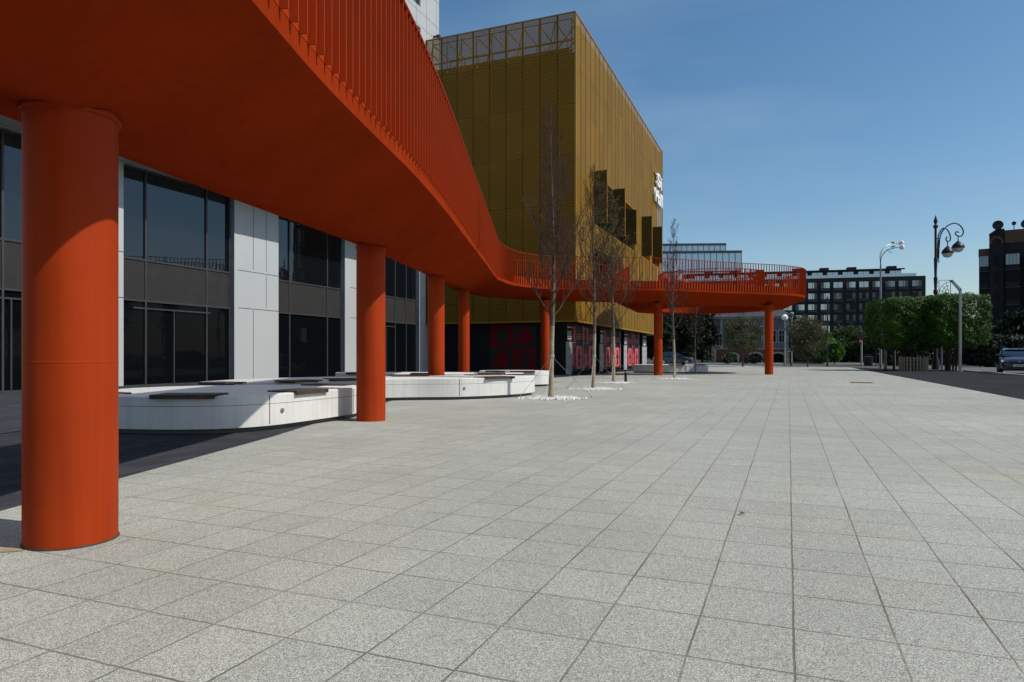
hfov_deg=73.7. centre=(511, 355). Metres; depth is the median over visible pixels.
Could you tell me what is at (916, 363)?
timber planter
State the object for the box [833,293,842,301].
window
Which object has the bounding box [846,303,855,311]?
window
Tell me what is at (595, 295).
bare tree
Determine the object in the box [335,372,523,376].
curved bench
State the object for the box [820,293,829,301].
window
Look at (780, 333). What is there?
window
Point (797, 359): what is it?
hedge
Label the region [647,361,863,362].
grass
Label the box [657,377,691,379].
gravel
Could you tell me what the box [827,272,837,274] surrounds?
penthouse window
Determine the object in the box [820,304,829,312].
window
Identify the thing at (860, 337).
traffic light
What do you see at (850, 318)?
window
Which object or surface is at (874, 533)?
plaza paving
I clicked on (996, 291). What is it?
window
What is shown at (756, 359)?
shrub
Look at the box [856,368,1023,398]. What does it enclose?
asphalt path
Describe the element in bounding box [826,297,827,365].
tall pole
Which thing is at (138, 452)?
dark granite paving
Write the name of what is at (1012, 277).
window
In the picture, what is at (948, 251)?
ornate street lamp
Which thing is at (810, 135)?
sky
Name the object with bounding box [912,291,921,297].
window
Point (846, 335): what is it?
leafy tree
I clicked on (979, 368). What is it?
road
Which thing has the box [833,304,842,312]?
window
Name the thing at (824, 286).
window
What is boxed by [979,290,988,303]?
window
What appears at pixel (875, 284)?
window
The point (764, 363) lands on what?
kerb
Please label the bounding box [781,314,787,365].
globe street lamp
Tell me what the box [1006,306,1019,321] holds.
window
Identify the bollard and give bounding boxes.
[624,370,626,381]
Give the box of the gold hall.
[425,11,662,373]
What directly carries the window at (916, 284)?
in the black hotel
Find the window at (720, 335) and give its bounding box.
[715,333,722,345]
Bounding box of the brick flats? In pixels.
[978,220,1023,325]
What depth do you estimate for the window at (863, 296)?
183.46 m
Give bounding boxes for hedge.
[789,346,863,362]
[856,338,970,365]
[962,333,1023,366]
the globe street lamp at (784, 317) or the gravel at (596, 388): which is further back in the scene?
the globe street lamp at (784, 317)
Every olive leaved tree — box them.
[721,313,764,366]
[779,314,832,366]
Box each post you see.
[788,349,792,365]
[882,349,888,369]
[894,350,896,369]
[939,346,943,370]
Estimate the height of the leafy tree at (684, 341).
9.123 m
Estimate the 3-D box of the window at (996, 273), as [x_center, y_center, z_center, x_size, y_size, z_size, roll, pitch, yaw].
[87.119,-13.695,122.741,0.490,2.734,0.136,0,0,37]
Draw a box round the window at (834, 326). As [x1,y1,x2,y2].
[833,325,842,331]
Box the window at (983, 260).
[979,256,988,270]
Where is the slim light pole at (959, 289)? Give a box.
[949,280,961,371]
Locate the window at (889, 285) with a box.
[885,281,894,289]
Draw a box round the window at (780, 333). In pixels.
[778,330,785,342]
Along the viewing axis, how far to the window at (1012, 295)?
120.95 m
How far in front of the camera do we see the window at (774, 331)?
89.47 m
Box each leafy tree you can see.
[647,314,677,361]
[663,314,710,357]
[679,306,708,372]
[685,314,720,362]
[789,315,818,358]
[811,330,835,363]
[823,341,845,363]
[830,323,866,362]
[858,332,897,357]
[975,319,1005,354]
[993,307,1023,341]
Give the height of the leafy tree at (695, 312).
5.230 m
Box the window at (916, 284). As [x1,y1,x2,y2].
[912,280,921,288]
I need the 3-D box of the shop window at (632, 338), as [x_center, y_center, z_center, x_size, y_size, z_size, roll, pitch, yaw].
[9.386,-0.455,53.458,0.140,2.710,4.982,0,0,22]
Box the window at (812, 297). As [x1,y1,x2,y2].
[808,293,817,301]
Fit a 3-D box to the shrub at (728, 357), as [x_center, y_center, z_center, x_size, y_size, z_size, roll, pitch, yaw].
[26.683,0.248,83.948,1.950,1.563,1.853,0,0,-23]
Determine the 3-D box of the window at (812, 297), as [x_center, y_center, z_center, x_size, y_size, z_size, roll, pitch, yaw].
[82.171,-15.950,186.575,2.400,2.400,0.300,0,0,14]
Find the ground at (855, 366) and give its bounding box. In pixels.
[647,359,1023,399]
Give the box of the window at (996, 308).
[995,307,997,321]
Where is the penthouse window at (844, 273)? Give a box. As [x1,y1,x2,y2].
[843,272,852,274]
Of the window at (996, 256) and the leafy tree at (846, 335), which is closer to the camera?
the leafy tree at (846, 335)
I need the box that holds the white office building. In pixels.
[0,0,440,393]
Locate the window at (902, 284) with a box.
[898,280,908,288]
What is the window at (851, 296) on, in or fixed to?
in the black hotel
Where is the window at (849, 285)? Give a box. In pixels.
[846,281,855,289]
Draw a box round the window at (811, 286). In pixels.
[808,282,817,290]
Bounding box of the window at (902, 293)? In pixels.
[898,291,907,297]
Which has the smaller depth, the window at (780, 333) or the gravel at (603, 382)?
the gravel at (603, 382)
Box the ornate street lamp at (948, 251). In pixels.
[931,215,964,369]
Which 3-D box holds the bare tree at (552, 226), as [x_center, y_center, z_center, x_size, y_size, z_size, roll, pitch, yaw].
[1.007,-2.520,16.152,1.850,7.044,1.843,0,0,-26]
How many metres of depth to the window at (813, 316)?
186.60 m
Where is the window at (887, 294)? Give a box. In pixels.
[885,292,894,299]
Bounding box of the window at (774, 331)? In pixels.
[773,330,776,342]
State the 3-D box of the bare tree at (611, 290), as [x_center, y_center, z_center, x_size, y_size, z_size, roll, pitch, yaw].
[4.022,-2.682,25.451,2.425,7.367,2.099,0,0,0]
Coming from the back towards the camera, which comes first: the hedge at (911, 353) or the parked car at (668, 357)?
the parked car at (668, 357)
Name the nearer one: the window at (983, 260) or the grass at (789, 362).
the grass at (789, 362)
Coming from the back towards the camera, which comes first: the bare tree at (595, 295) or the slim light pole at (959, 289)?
the slim light pole at (959, 289)
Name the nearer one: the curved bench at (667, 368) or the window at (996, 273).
the curved bench at (667, 368)
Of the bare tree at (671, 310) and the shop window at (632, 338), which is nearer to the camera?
the bare tree at (671, 310)
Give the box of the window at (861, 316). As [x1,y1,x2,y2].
[859,314,866,322]
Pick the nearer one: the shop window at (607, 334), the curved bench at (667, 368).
the curved bench at (667, 368)
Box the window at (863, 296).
[859,292,868,300]
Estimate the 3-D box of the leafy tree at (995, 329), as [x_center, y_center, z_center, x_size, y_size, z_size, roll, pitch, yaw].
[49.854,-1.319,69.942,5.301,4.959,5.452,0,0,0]
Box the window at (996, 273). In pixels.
[995,272,997,287]
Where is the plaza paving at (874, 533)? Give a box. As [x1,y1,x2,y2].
[0,365,1023,681]
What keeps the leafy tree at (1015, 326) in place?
on the road at (979, 368)
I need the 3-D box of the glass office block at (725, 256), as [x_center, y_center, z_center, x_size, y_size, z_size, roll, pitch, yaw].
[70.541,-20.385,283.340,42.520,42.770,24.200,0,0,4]
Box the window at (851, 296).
[846,292,855,300]
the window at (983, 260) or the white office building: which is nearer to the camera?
the white office building
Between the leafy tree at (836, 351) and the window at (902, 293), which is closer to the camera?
the leafy tree at (836, 351)
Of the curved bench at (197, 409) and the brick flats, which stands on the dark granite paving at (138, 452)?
the curved bench at (197, 409)
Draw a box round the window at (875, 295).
[872,292,879,300]
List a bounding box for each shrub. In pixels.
[721,352,737,363]
[740,353,764,363]
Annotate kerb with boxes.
[647,363,876,363]
[963,370,1023,376]
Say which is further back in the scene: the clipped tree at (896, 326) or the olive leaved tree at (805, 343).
the olive leaved tree at (805, 343)
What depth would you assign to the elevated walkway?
4.17 m
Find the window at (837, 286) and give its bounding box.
[833,282,842,290]
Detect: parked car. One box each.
[653,352,693,363]
[995,348,1023,372]
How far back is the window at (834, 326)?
185.15 m
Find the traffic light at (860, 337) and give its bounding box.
[857,332,863,365]
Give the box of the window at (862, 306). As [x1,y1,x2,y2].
[859,303,867,311]
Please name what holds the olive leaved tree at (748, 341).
on the plaza paving at (874, 533)
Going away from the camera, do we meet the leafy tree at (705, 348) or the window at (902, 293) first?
the leafy tree at (705, 348)
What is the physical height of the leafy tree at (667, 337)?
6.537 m
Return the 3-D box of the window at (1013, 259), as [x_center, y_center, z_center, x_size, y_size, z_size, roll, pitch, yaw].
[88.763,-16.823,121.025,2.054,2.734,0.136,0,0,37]
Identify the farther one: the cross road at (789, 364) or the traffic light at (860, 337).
the cross road at (789, 364)
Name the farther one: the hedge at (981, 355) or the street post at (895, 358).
the hedge at (981, 355)
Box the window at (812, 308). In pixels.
[808,304,817,312]
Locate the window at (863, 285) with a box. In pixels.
[859,281,868,289]
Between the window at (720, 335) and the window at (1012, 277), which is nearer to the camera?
the window at (720, 335)
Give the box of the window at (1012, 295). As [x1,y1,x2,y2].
[1006,288,1019,303]
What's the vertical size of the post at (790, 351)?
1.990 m
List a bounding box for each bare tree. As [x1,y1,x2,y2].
[519,99,592,400]
[557,161,634,390]
[586,185,653,383]
[653,218,691,379]
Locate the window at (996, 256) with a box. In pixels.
[995,255,997,269]
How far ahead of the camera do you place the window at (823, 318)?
185.87 m
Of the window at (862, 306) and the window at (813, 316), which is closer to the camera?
the window at (862, 306)
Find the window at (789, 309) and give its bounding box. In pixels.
[783,306,791,312]
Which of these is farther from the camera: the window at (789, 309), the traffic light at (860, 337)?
the window at (789, 309)
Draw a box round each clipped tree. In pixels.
[862,296,945,369]
[904,292,993,370]
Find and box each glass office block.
[647,250,741,358]
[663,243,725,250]
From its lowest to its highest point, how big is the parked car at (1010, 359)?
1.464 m
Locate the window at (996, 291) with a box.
[995,290,997,304]
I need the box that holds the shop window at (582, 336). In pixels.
[572,324,595,370]
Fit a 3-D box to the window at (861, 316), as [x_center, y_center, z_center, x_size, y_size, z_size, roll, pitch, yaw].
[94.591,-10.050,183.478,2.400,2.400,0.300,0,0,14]
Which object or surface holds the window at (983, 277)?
in the brick flats
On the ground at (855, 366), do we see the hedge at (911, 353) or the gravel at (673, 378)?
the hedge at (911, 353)
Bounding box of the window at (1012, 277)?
[1006,271,1019,286]
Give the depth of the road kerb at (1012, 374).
37.32 m
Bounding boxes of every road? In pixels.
[706,364,958,364]
[929,365,1023,373]
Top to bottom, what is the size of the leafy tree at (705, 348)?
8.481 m
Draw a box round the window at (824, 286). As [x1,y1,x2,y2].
[820,282,829,290]
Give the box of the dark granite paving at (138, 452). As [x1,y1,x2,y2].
[0,368,632,509]
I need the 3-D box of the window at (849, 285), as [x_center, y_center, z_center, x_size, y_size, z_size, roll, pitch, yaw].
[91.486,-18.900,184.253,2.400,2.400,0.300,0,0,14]
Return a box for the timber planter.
[898,356,928,370]
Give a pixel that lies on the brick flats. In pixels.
(1001, 270)
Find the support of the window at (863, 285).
in the black hotel
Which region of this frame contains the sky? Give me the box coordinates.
[439,0,1023,318]
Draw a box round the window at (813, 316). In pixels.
[808,315,817,323]
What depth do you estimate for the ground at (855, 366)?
67.09 m
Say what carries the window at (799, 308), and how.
in the black hotel
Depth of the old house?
90.06 m
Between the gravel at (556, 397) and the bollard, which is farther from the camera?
the bollard
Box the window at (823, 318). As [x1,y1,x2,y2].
[820,315,829,322]
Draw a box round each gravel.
[517,395,586,400]
[568,387,620,389]
[595,381,635,383]
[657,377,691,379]
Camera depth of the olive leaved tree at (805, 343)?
61.57 m
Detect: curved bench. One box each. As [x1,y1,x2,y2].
[119,383,355,433]
[198,374,534,399]
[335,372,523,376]
[479,370,548,386]
[633,364,707,372]
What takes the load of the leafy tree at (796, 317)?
on the ground at (855, 366)
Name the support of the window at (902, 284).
in the black hotel
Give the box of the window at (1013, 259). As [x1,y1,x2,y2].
[1006,253,1019,268]
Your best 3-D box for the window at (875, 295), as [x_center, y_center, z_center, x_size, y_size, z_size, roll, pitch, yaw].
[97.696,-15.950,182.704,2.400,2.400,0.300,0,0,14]
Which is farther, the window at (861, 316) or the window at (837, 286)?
the window at (837, 286)
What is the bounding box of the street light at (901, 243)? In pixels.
[879,240,904,368]
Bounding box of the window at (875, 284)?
[872,281,879,289]
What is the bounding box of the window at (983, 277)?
[979,273,988,287]
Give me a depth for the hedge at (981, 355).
60.86 m
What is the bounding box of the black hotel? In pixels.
[683,266,925,359]
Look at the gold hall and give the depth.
38.33 m
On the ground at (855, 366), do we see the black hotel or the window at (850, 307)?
the black hotel
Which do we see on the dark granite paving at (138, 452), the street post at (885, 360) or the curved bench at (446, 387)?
the curved bench at (446, 387)
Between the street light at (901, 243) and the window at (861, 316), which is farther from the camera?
the window at (861, 316)
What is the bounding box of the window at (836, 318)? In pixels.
[833,314,842,322]
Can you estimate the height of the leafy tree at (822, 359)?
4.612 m
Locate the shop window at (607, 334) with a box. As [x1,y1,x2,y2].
[603,329,620,368]
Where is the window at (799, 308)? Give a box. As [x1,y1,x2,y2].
[795,304,804,312]
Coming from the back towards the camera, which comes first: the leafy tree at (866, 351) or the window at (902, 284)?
the window at (902, 284)
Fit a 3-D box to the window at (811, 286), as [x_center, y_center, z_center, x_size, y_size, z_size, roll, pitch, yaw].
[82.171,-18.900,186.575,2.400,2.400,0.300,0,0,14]
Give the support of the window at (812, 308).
in the black hotel
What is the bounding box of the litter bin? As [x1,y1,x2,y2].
[863,356,873,365]
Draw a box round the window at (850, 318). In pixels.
[846,314,855,322]
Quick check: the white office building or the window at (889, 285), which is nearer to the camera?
the white office building
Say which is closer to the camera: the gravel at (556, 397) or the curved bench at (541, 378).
the gravel at (556, 397)
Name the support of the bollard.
on the plaza paving at (874, 533)
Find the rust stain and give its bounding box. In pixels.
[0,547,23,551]
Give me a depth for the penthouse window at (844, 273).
186.49 m
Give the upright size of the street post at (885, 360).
1.686 m
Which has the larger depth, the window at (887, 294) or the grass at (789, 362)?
the window at (887, 294)
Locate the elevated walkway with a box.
[0,0,805,550]
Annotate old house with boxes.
[708,310,793,362]
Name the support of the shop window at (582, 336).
in the gold hall
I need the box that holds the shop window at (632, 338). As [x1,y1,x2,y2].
[627,332,638,367]
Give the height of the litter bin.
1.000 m
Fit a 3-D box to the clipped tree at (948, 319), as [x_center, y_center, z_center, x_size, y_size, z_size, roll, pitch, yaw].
[29.227,-1.618,45.976,4.224,5.285,4.579,0,0,0]

